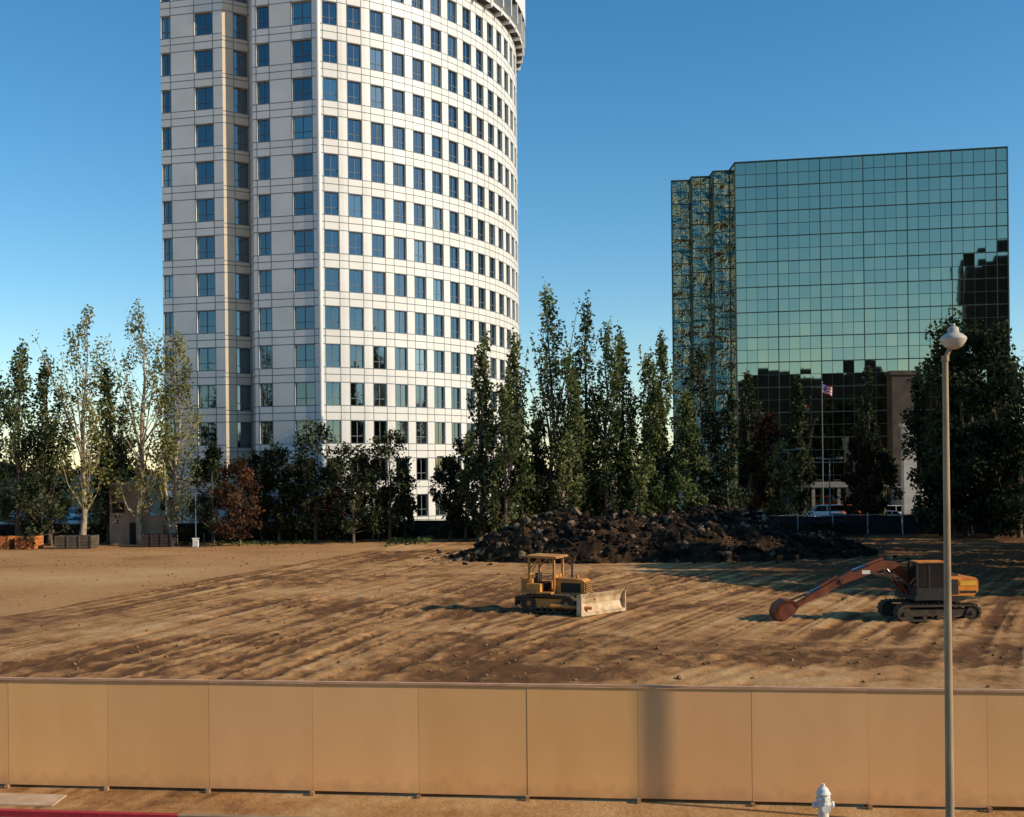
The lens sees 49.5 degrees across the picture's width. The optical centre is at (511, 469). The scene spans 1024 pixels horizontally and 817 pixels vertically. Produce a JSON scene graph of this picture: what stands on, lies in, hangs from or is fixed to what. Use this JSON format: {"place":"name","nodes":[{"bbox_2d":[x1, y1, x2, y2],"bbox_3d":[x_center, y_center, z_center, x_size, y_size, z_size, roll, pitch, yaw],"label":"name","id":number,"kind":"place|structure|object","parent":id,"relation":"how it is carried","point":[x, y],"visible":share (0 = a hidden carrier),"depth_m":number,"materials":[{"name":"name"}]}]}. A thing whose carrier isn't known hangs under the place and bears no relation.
{"place":"outdoors","nodes":[
{"label":"outdoors","id":0,"kind":"place"},
{"bbox_2d":[0,515,23,522],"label":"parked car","id":1,"kind":"object","parent":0,"point":[9,519],"visible":0.12,"depth_m":154.17,"materials":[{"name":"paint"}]},
{"bbox_2d":[0,793,66,806],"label":"sidewalk","id":2,"kind":"structure","parent":0,"point":[26,799],"depth_m":24.19,"materials":[{"name":"concrete"}]},
{"bbox_2d":[0,476,164,516],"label":"office building","id":3,"kind":"structure","parent":0,"point":[154,509],"depth_m":188.00,"materials":[{"name":"concrete"}]},
{"bbox_2d":[160,0,524,522],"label":"office tower","id":4,"kind":"structure","parent":0,"point":[340,214],"depth_m":124.50,"materials":[{"name":"white concrete"}]},
{"bbox_2d":[0,471,1023,816],"bbox_3d":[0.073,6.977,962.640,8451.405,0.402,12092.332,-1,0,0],"label":"ground","id":5,"kind":"structure","parent":0,"point":[64,597],"depth_m":48.28,"materials":[{"name":"brown soil"}]},
{"bbox_2d":[0,536,14,549],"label":"planter crate","id":6,"kind":"object","parent":5,"relation":"on","point":[7,542],"visible":0.74,"depth_m":106.30,"materials":[{"name":"brown wood"}]},
{"bbox_2d":[0,362,26,519],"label":"poplar tree","id":7,"kind":"object","parent":5,"relation":"on","point":[1,419],"visible":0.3,"depth_m":112.73,"materials":[{"name":"green plant"}]},
{"bbox_2d":[0,338,52,535],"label":"poplar tree","id":8,"kind":"object","parent":5,"relation":"on","point":[20,385],"visible":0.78,"depth_m":109.73,"materials":[{"name":"green plant"}]},
{"bbox_2d":[15,535,43,548],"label":"planter crate","id":9,"kind":"object","parent":5,"relation":"on","point":[21,544],"visible":0.92,"depth_m":106.10,"materials":[{"name":"brown wood"}]},
{"bbox_2d":[9,421,75,546],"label":"ornamental tree","id":10,"kind":"object","parent":5,"relation":"on","point":[57,509],"visible":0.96,"depth_m":107.88,"materials":[{"name":"green plant"}]},
{"bbox_2d":[22,347,76,544],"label":"poplar tree","id":11,"kind":"object","parent":5,"relation":"on","point":[42,386],"visible":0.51,"depth_m":111.75,"materials":[{"name":"green plant"}]},
{"bbox_2d":[54,535,98,548],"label":"planter crate","id":12,"kind":"object","parent":5,"relation":"on","point":[76,541],"visible":1,"depth_m":106.10,"materials":[{"name":"grey wood"}]},
{"bbox_2d":[32,304,129,534],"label":"poplar tree","id":13,"kind":"object","parent":5,"relation":"on","point":[83,482],"visible":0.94,"depth_m":109.73,"materials":[{"name":"green plant"}]},
{"bbox_2d":[2,458,161,476],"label":"distant trees","id":14,"kind":"object","parent":5,"relation":"on","point":[79,471],"visible":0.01,"depth_m":212.20,"materials":[{"name":"green plant"}]},
{"bbox_2d":[0,808,177,816],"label":"kerb","id":15,"kind":"structure","parent":5,"relation":"on","point":[34,813],"depth_m":22.95,"materials":[{"name":"red paint"}]},
{"bbox_2d":[78,359,138,543],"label":"poplar tree","id":16,"kind":"object","parent":5,"relation":"on","point":[99,511],"visible":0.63,"depth_m":112.35,"materials":[{"name":"green plant"}]},
{"bbox_2d":[87,432,151,538],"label":"ornamental tree","id":17,"kind":"object","parent":5,"relation":"on","point":[102,494],"visible":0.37,"depth_m":112.96,"materials":[{"name":"green plant"}]},
{"bbox_2d":[107,482,167,544],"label":"utility shed","id":18,"kind":"structure","parent":5,"relation":"on","point":[123,531],"depth_m":111.60,"materials":[{"name":"brown paint"}]},
{"bbox_2d":[99,297,183,544],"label":"poplar tree","id":19,"kind":"object","parent":5,"relation":"on","point":[142,465],"visible":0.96,"depth_m":110.67,"materials":[{"name":"green plant"}]},
{"bbox_2d":[141,533,176,546],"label":"planter crate","id":20,"kind":"object","parent":5,"relation":"on","point":[160,540],"visible":1,"depth_m":107.10,"materials":[{"name":"grey wood"}]},
{"bbox_2d":[143,324,203,543],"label":"poplar tree","id":21,"kind":"object","parent":5,"relation":"on","point":[175,510],"visible":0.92,"depth_m":111.10,"materials":[{"name":"green plant"}]},
{"bbox_2d":[192,495,198,546],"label":"site marker post","id":22,"kind":"object","parent":5,"relation":"on","point":[195,542],"visible":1,"depth_m":106.46,"materials":[{"name":"white paint"}]},
{"bbox_2d":[186,438,236,543],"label":"ornamental tree","id":23,"kind":"object","parent":5,"relation":"on","point":[213,455],"visible":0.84,"depth_m":110.93,"materials":[{"name":"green plant"}]},
{"bbox_2d":[211,453,265,545],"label":"ornamental tree","id":24,"kind":"object","parent":5,"relation":"on","point":[243,481],"visible":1,"depth_m":107.11,"materials":[{"name":"red plant"}]},
{"bbox_2d":[178,813,303,816],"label":"kerb","id":25,"kind":"structure","parent":5,"relation":"on","point":[200,815],"depth_m":22.61,"materials":[{"name":"concrete"}]},
{"bbox_2d":[174,538,311,546],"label":"weeds","id":26,"kind":"object","parent":5,"relation":"on","point":[267,541],"visible":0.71,"depth_m":109.94,"materials":[{"name":"green plant"}]},
{"bbox_2d":[242,447,281,541],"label":"ornamental tree","id":27,"kind":"object","parent":5,"relation":"on","point":[257,460],"visible":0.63,"depth_m":112.23,"materials":[{"name":"green plant"}]},
{"bbox_2d":[257,441,306,542],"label":"ornamental tree","id":28,"kind":"object","parent":5,"relation":"on","point":[279,524],"visible":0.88,"depth_m":111.56,"materials":[{"name":"green plant"}]},
{"bbox_2d":[277,464,317,539],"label":"ornamental tree","id":29,"kind":"object","parent":5,"relation":"on","point":[291,528],"visible":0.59,"depth_m":111.97,"materials":[{"name":"green plant"}]},
{"bbox_2d":[288,416,341,541],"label":"ornamental tree","id":30,"kind":"object","parent":5,"relation":"on","point":[303,462],"visible":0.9,"depth_m":111.16,"materials":[{"name":"green plant"}]},
{"bbox_2d":[311,456,352,541],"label":"ornamental tree","id":31,"kind":"object","parent":5,"relation":"on","point":[323,514],"visible":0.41,"depth_m":112.37,"materials":[{"name":"green plant"}]},
{"bbox_2d":[316,441,385,542],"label":"ornamental tree","id":32,"kind":"object","parent":5,"relation":"on","point":[341,469],"visible":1,"depth_m":109.38,"materials":[{"name":"green plant"}]},
{"bbox_2d":[347,455,394,540],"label":"ornamental tree","id":33,"kind":"object","parent":5,"relation":"on","point":[365,526],"visible":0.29,"depth_m":112.93,"materials":[{"name":"green plant"}]},
{"bbox_2d":[361,427,420,540],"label":"ornamental tree","id":34,"kind":"object","parent":5,"relation":"on","point":[383,450],"visible":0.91,"depth_m":111.17,"materials":[{"name":"green plant"}]},
{"bbox_2d":[387,469,418,539],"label":"ornamental tree","id":35,"kind":"object","parent":5,"relation":"on","point":[409,516],"visible":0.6,"depth_m":112.62,"materials":[{"name":"green plant"}]},
{"bbox_2d":[10,506,803,524],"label":"parking lot","id":36,"kind":"structure","parent":5,"relation":"on","point":[66,520],"depth_m":171.20,"materials":[{"name":"grey asphalt"}]},
{"bbox_2d":[67,508,91,519],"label":"parked car","id":37,"kind":"object","parent":36,"relation":"on","point":[73,513],"visible":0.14,"depth_m":170.06,"materials":[{"name":"paint"}]},
{"bbox_2d":[66,516,97,523],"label":"parked car","id":38,"kind":"object","parent":36,"relation":"on","point":[75,520],"visible":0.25,"depth_m":148.43,"materials":[{"name":"paint"}]},
{"bbox_2d":[744,408,789,514],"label":"ornamental tree","id":39,"kind":"object","parent":36,"relation":"on","point":[766,424],"visible":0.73,"depth_m":117.24,"materials":[{"name":"green plant"}]},
{"bbox_2d":[762,438,799,514],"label":"ornamental tree","id":40,"kind":"object","parent":36,"relation":"on","point":[778,469],"visible":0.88,"depth_m":115.83,"materials":[{"name":"green plant"}]},
{"bbox_2d":[777,448,801,513],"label":"parking lot light","id":41,"kind":"object","parent":36,"relation":"on","point":[788,466],"visible":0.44,"depth_m":118.44,"materials":[{"name":"metal"}]},
{"bbox_2d":[805,504,841,516],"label":"parked car","id":42,"kind":"object","parent":36,"relation":"on","point":[821,510],"visible":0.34,"depth_m":149.21,"materials":[{"name":"paint"}]},
{"bbox_2d":[821,382,831,504],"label":"flagpole","id":43,"kind":"object","parent":36,"relation":"on","point":[827,389],"visible":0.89,"depth_m":149.96,"materials":[{"name":"silver metal"}]},
{"bbox_2d":[816,457,842,515],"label":"parking lot light","id":44,"kind":"object","parent":36,"relation":"on","point":[829,479],"visible":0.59,"depth_m":120.94,"materials":[{"name":"metal"}]},
{"bbox_2d":[672,148,1008,512],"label":"glass office building","id":45,"kind":"structure","parent":36,"relation":"on","point":[840,423],"depth_m":169.46,"materials":[{"name":"teal glass"}]},
{"bbox_2d":[672,149,1008,510],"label":"mullions","id":46,"kind":"object","parent":45,"relation":"attached to","point":[842,283],"visible":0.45,"depth_m":169.31,"materials":[{"name":"black metal"}]},
{"bbox_2d":[671,146,1009,504],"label":"edge trim","id":47,"kind":"structure","parent":45,"relation":"attached to","point":[712,173],"depth_m":176.48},
{"bbox_2d":[804,481,895,506],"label":"entrance canopy","id":48,"kind":"object","parent":36,"relation":"on","point":[838,485],"visible":0.31,"depth_m":156.20,"materials":[{"name":"concrete"}]},
{"bbox_2d":[840,504,860,515],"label":"parked car","id":49,"kind":"object","parent":36,"relation":"on","point":[842,510],"visible":0.03,"depth_m":149.16,"materials":[{"name":"paint"}]},
{"bbox_2d":[837,429,878,515],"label":"ornamental tree","id":50,"kind":"object","parent":36,"relation":"on","point":[857,498],"visible":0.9,"depth_m":117.36,"materials":[{"name":"green plant"}]},
{"bbox_2d":[850,365,882,513],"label":"poplar tree","id":51,"kind":"object","parent":36,"relation":"on","point":[866,417],"visible":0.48,"depth_m":124.79,"materials":[{"name":"green plant"}]},
{"bbox_2d":[865,447,904,515],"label":"ornamental tree","id":52,"kind":"object","parent":36,"relation":"on","point":[886,461],"visible":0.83,"depth_m":119.14,"materials":[{"name":"green plant"}]},
{"bbox_2d":[881,505,901,513],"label":"parked car","id":53,"kind":"object","parent":36,"relation":"on","point":[898,508],"visible":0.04,"depth_m":145.24,"materials":[{"name":"paint"}]},
{"bbox_2d":[885,510,899,515],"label":"parked car","id":54,"kind":"object","parent":36,"relation":"on","point":[892,512],"visible":0.08,"depth_m":139.27,"materials":[{"name":"paint"}]},
{"bbox_2d":[884,370,915,503],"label":"stone pier","id":55,"kind":"structure","parent":36,"relation":"on","point":[899,397],"depth_m":163.20,"materials":[{"name":"beige stone"}]},
{"bbox_2d":[899,423,916,513],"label":"entrance pylon","id":56,"kind":"object","parent":36,"relation":"on","point":[906,488],"visible":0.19,"depth_m":138.50,"materials":[{"name":"white concrete"}]},
{"bbox_2d":[385,535,434,546],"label":"weeds","id":57,"kind":"object","parent":5,"relation":"on","point":[401,538],"visible":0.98,"depth_m":107.39,"materials":[{"name":"green plant"}]},
{"bbox_2d":[0,522,867,542],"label":"hedge","id":58,"kind":"object","parent":5,"relation":"on","point":[813,526],"visible":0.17,"depth_m":112.95,"materials":[{"name":"green plant"}]},
{"bbox_2d":[426,454,467,539],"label":"ornamental tree","id":59,"kind":"object","parent":5,"relation":"on","point":[435,495],"visible":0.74,"depth_m":112.38,"materials":[{"name":"green plant"}]},
{"bbox_2d":[441,432,499,540],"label":"ornamental tree","id":60,"kind":"object","parent":5,"relation":"on","point":[456,515],"visible":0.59,"depth_m":111.58,"materials":[{"name":"green plant"}]},
{"bbox_2d":[455,328,501,541],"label":"poplar tree","id":61,"kind":"object","parent":5,"relation":"on","point":[483,395],"visible":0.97,"depth_m":109.89,"materials":[{"name":"green plant"}]},
{"bbox_2d":[465,426,515,530],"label":"ornamental tree","id":62,"kind":"object","parent":5,"relation":"on","point":[485,474],"visible":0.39,"depth_m":109.66,"materials":[{"name":"green plant"}]},
{"bbox_2d":[479,367,535,533],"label":"poplar tree","id":63,"kind":"object","parent":5,"relation":"on","point":[511,445],"visible":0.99,"depth_m":108.08,"materials":[{"name":"green plant"}]},
{"bbox_2d":[0,512,1023,542],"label":"chain link fence","id":64,"kind":"object","parent":5,"relation":"on","point":[902,523],"visible":0.23,"depth_m":114.47,"materials":[{"name":"black metal"}]},
{"bbox_2d":[0,677,1023,812],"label":"plywood fence","id":65,"kind":"object","parent":5,"relation":"on","point":[869,748],"visible":1,"depth_m":23.92,"materials":[{"name":"paint"}]},
{"bbox_2d":[2,543,1023,687],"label":"dirt clods","id":66,"kind":"object","parent":5,"relation":"on","point":[619,662],"visible":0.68,"depth_m":46.80,"materials":[{"name":"brown soil"}]},
{"bbox_2d":[500,327,543,525],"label":"poplar tree","id":67,"kind":"object","parent":5,"relation":"on","point":[514,366],"visible":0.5,"depth_m":110.47,"materials":[{"name":"green plant"}]},
{"bbox_2d":[517,418,563,515],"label":"poplar tree","id":68,"kind":"object","parent":5,"relation":"on","point":[535,453],"visible":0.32,"depth_m":112.59,"materials":[{"name":"green plant"}]},
{"bbox_2d":[525,277,580,513],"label":"poplar tree","id":69,"kind":"object","parent":5,"relation":"on","point":[550,381],"visible":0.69,"depth_m":111.88,"materials":[{"name":"green plant"}]},
{"bbox_2d":[515,553,625,616],"bbox_3d":[2.668,5.556,54.395,5.190,2.781,2.983,-1,0,24],"label":"bulldozer","id":70,"kind":"object","parent":5,"relation":"on","point":[560,593],"visible":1,"depth_m":53.95,"materials":[{"name":"metal"}]},
{"bbox_2d":[545,348,598,513],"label":"poplar tree","id":71,"kind":"object","parent":5,"relation":"on","point":[566,441],"visible":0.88,"depth_m":108.99,"materials":[{"name":"green plant"}]},
{"bbox_2d":[553,407,601,514],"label":"poplar tree","id":72,"kind":"object","parent":5,"relation":"on","point":[577,474],"visible":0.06,"depth_m":114.39,"materials":[{"name":"green plant"}]},
{"bbox_2d":[554,290,604,516],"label":"poplar tree","id":73,"kind":"object","parent":5,"relation":"on","point":[588,449],"visible":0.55,"depth_m":111.36,"materials":[{"name":"green plant"}]},
{"bbox_2d":[580,316,635,517],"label":"poplar tree","id":74,"kind":"object","parent":5,"relation":"on","point":[605,450],"visible":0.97,"depth_m":110.39,"materials":[{"name":"green plant"}]},
{"bbox_2d":[593,412,639,516],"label":"poplar tree","id":75,"kind":"object","parent":5,"relation":"on","point":[602,502],"visible":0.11,"depth_m":112.72,"materials":[{"name":"green plant"}]},
{"bbox_2d":[599,321,649,515],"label":"poplar tree","id":76,"kind":"object","parent":5,"relation":"on","point":[630,430],"visible":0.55,"depth_m":112.01,"materials":[{"name":"green plant"}]},
{"bbox_2d":[619,348,672,517],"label":"poplar tree","id":77,"kind":"object","parent":5,"relation":"on","point":[649,433],"visible":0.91,"depth_m":109.36,"materials":[{"name":"green plant"}]},
{"bbox_2d":[636,427,680,516],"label":"poplar tree","id":78,"kind":"object","parent":5,"relation":"on","point":[666,470],"visible":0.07,"depth_m":113.38,"materials":[{"name":"green plant"}]},
{"bbox_2d":[638,327,679,514],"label":"poplar tree","id":79,"kind":"object","parent":5,"relation":"on","point":[661,352],"visible":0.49,"depth_m":111.36,"materials":[{"name":"green plant"}]},
{"bbox_2d":[424,505,909,565],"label":"rubble pile","id":80,"kind":"object","parent":5,"relation":"on","point":[703,533],"visible":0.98,"depth_m":84.65,"materials":[{"name":"soil"}]},
{"bbox_2d":[660,388,709,513],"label":"poplar tree","id":81,"kind":"object","parent":5,"relation":"on","point":[685,474],"visible":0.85,"depth_m":110.03,"materials":[{"name":"green plant"}]},
{"bbox_2d":[676,343,730,508],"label":"poplar tree","id":82,"kind":"object","parent":5,"relation":"on","point":[705,418],"visible":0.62,"depth_m":111.84,"materials":[{"name":"green plant"}]},
{"bbox_2d":[696,389,753,508],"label":"poplar tree","id":83,"kind":"object","parent":5,"relation":"on","point":[726,471],"visible":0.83,"depth_m":110.81,"materials":[{"name":"green plant"}]},
{"bbox_2d":[730,368,775,513],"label":"poplar tree","id":84,"kind":"object","parent":5,"relation":"on","point":[750,400],"visible":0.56,"depth_m":121.61,"materials":[{"name":"green plant"}]},
{"bbox_2d":[784,374,818,516],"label":"poplar tree","id":85,"kind":"object","parent":5,"relation":"on","point":[795,438],"visible":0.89,"depth_m":123.56,"materials":[{"name":"green plant"}]},
{"bbox_2d":[812,783,834,816],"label":"fire hydrant","id":86,"kind":"object","parent":5,"relation":"on","point":[824,805],"visible":1,"depth_m":21.91,"materials":[{"name":"white metal"}]},
{"bbox_2d":[769,557,981,622],"bbox_3d":[16.379,5.412,50.662,9.212,2.864,2.418,-1,0,-3],"label":"excavator","id":87,"kind":"object","parent":5,"relation":"on","point":[919,584],"visible":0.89,"depth_m":49.96,"materials":[{"name":"metal"}]},
{"bbox_2d":[899,344,969,529],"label":"broadleaf tree","id":88,"kind":"object","parent":5,"relation":"on","point":[912,442],"visible":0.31,"depth_m":114.67,"materials":[{"name":"green plant"}]},
{"bbox_2d":[912,411,1000,537],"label":"broadleaf tree","id":89,"kind":"object","parent":5,"relation":"on","point":[930,484],"visible":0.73,"depth_m":107.09,"materials":[{"name":"green plant"}]},
{"bbox_2d":[911,304,1015,535],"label":"broadleaf tree","id":90,"kind":"object","parent":5,"relation":"on","point":[957,386],"visible":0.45,"depth_m":110.67,"materials":[{"name":"green plant"}]},
{"bbox_2d":[933,419,1023,536],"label":"broadleaf tree","id":91,"kind":"object","parent":5,"relation":"on","point":[980,480],"visible":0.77,"depth_m":105.41,"materials":[{"name":"green plant"}]},
{"bbox_2d":[956,316,1023,535],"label":"broadleaf tree","id":92,"kind":"object","parent":5,"relation":"on","point":[989,353],"visible":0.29,"depth_m":109.50,"materials":[{"name":"green plant"}]},
{"bbox_2d":[978,359,1023,537],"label":"broadleaf tree","id":93,"kind":"object","parent":5,"relation":"on","point":[1010,382],"visible":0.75,"depth_m":104.98,"materials":[{"name":"green plant"}]},
{"bbox_2d":[1017,457,1023,478],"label":"broadleaf tree","id":94,"kind":"object","parent":5,"relation":"on","point":[1021,463],"visible":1,"depth_m":87.28,"materials":[{"name":"green plant"}]},
{"bbox_2d":[0,0,1023,471],"label":"sky","id":95,"kind":"structure","parent":0,"point":[618,101],"materials":[{"name":"blue"}]},
{"bbox_2d":[525,474,650,514],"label":"office building","id":96,"kind":"structure","parent":0,"point":[563,494],"depth_m":170.00,"materials":[{"name":"concrete"}]},
{"bbox_2d":[757,511,766,516],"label":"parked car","id":97,"kind":"object","parent":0,"point":[760,513],"visible":0.06,"depth_m":129.20,"materials":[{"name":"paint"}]},
{"bbox_2d":[831,513,845,515],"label":"parked car","id":98,"kind":"object","parent":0,"point":[838,514],"visible":0.09,"depth_m":134.89,"materials":[{"name":"paint"}]},
{"bbox_2d":[895,487,939,504],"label":"office building","id":99,"kind":"structure","parent":0,"point":[898,502],"depth_m":157.32,"materials":[{"name":"concrete"}]},
{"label":"road","id":100,"kind":"structure","parent":0,"visible":0},
{"bbox_2d":[940,323,966,816],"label":"street lamp","id":101,"kind":"object","parent":100,"relation":"on","point":[953,337],"visible":1,"depth_m":15.86,"materials":[{"name":"metal"}]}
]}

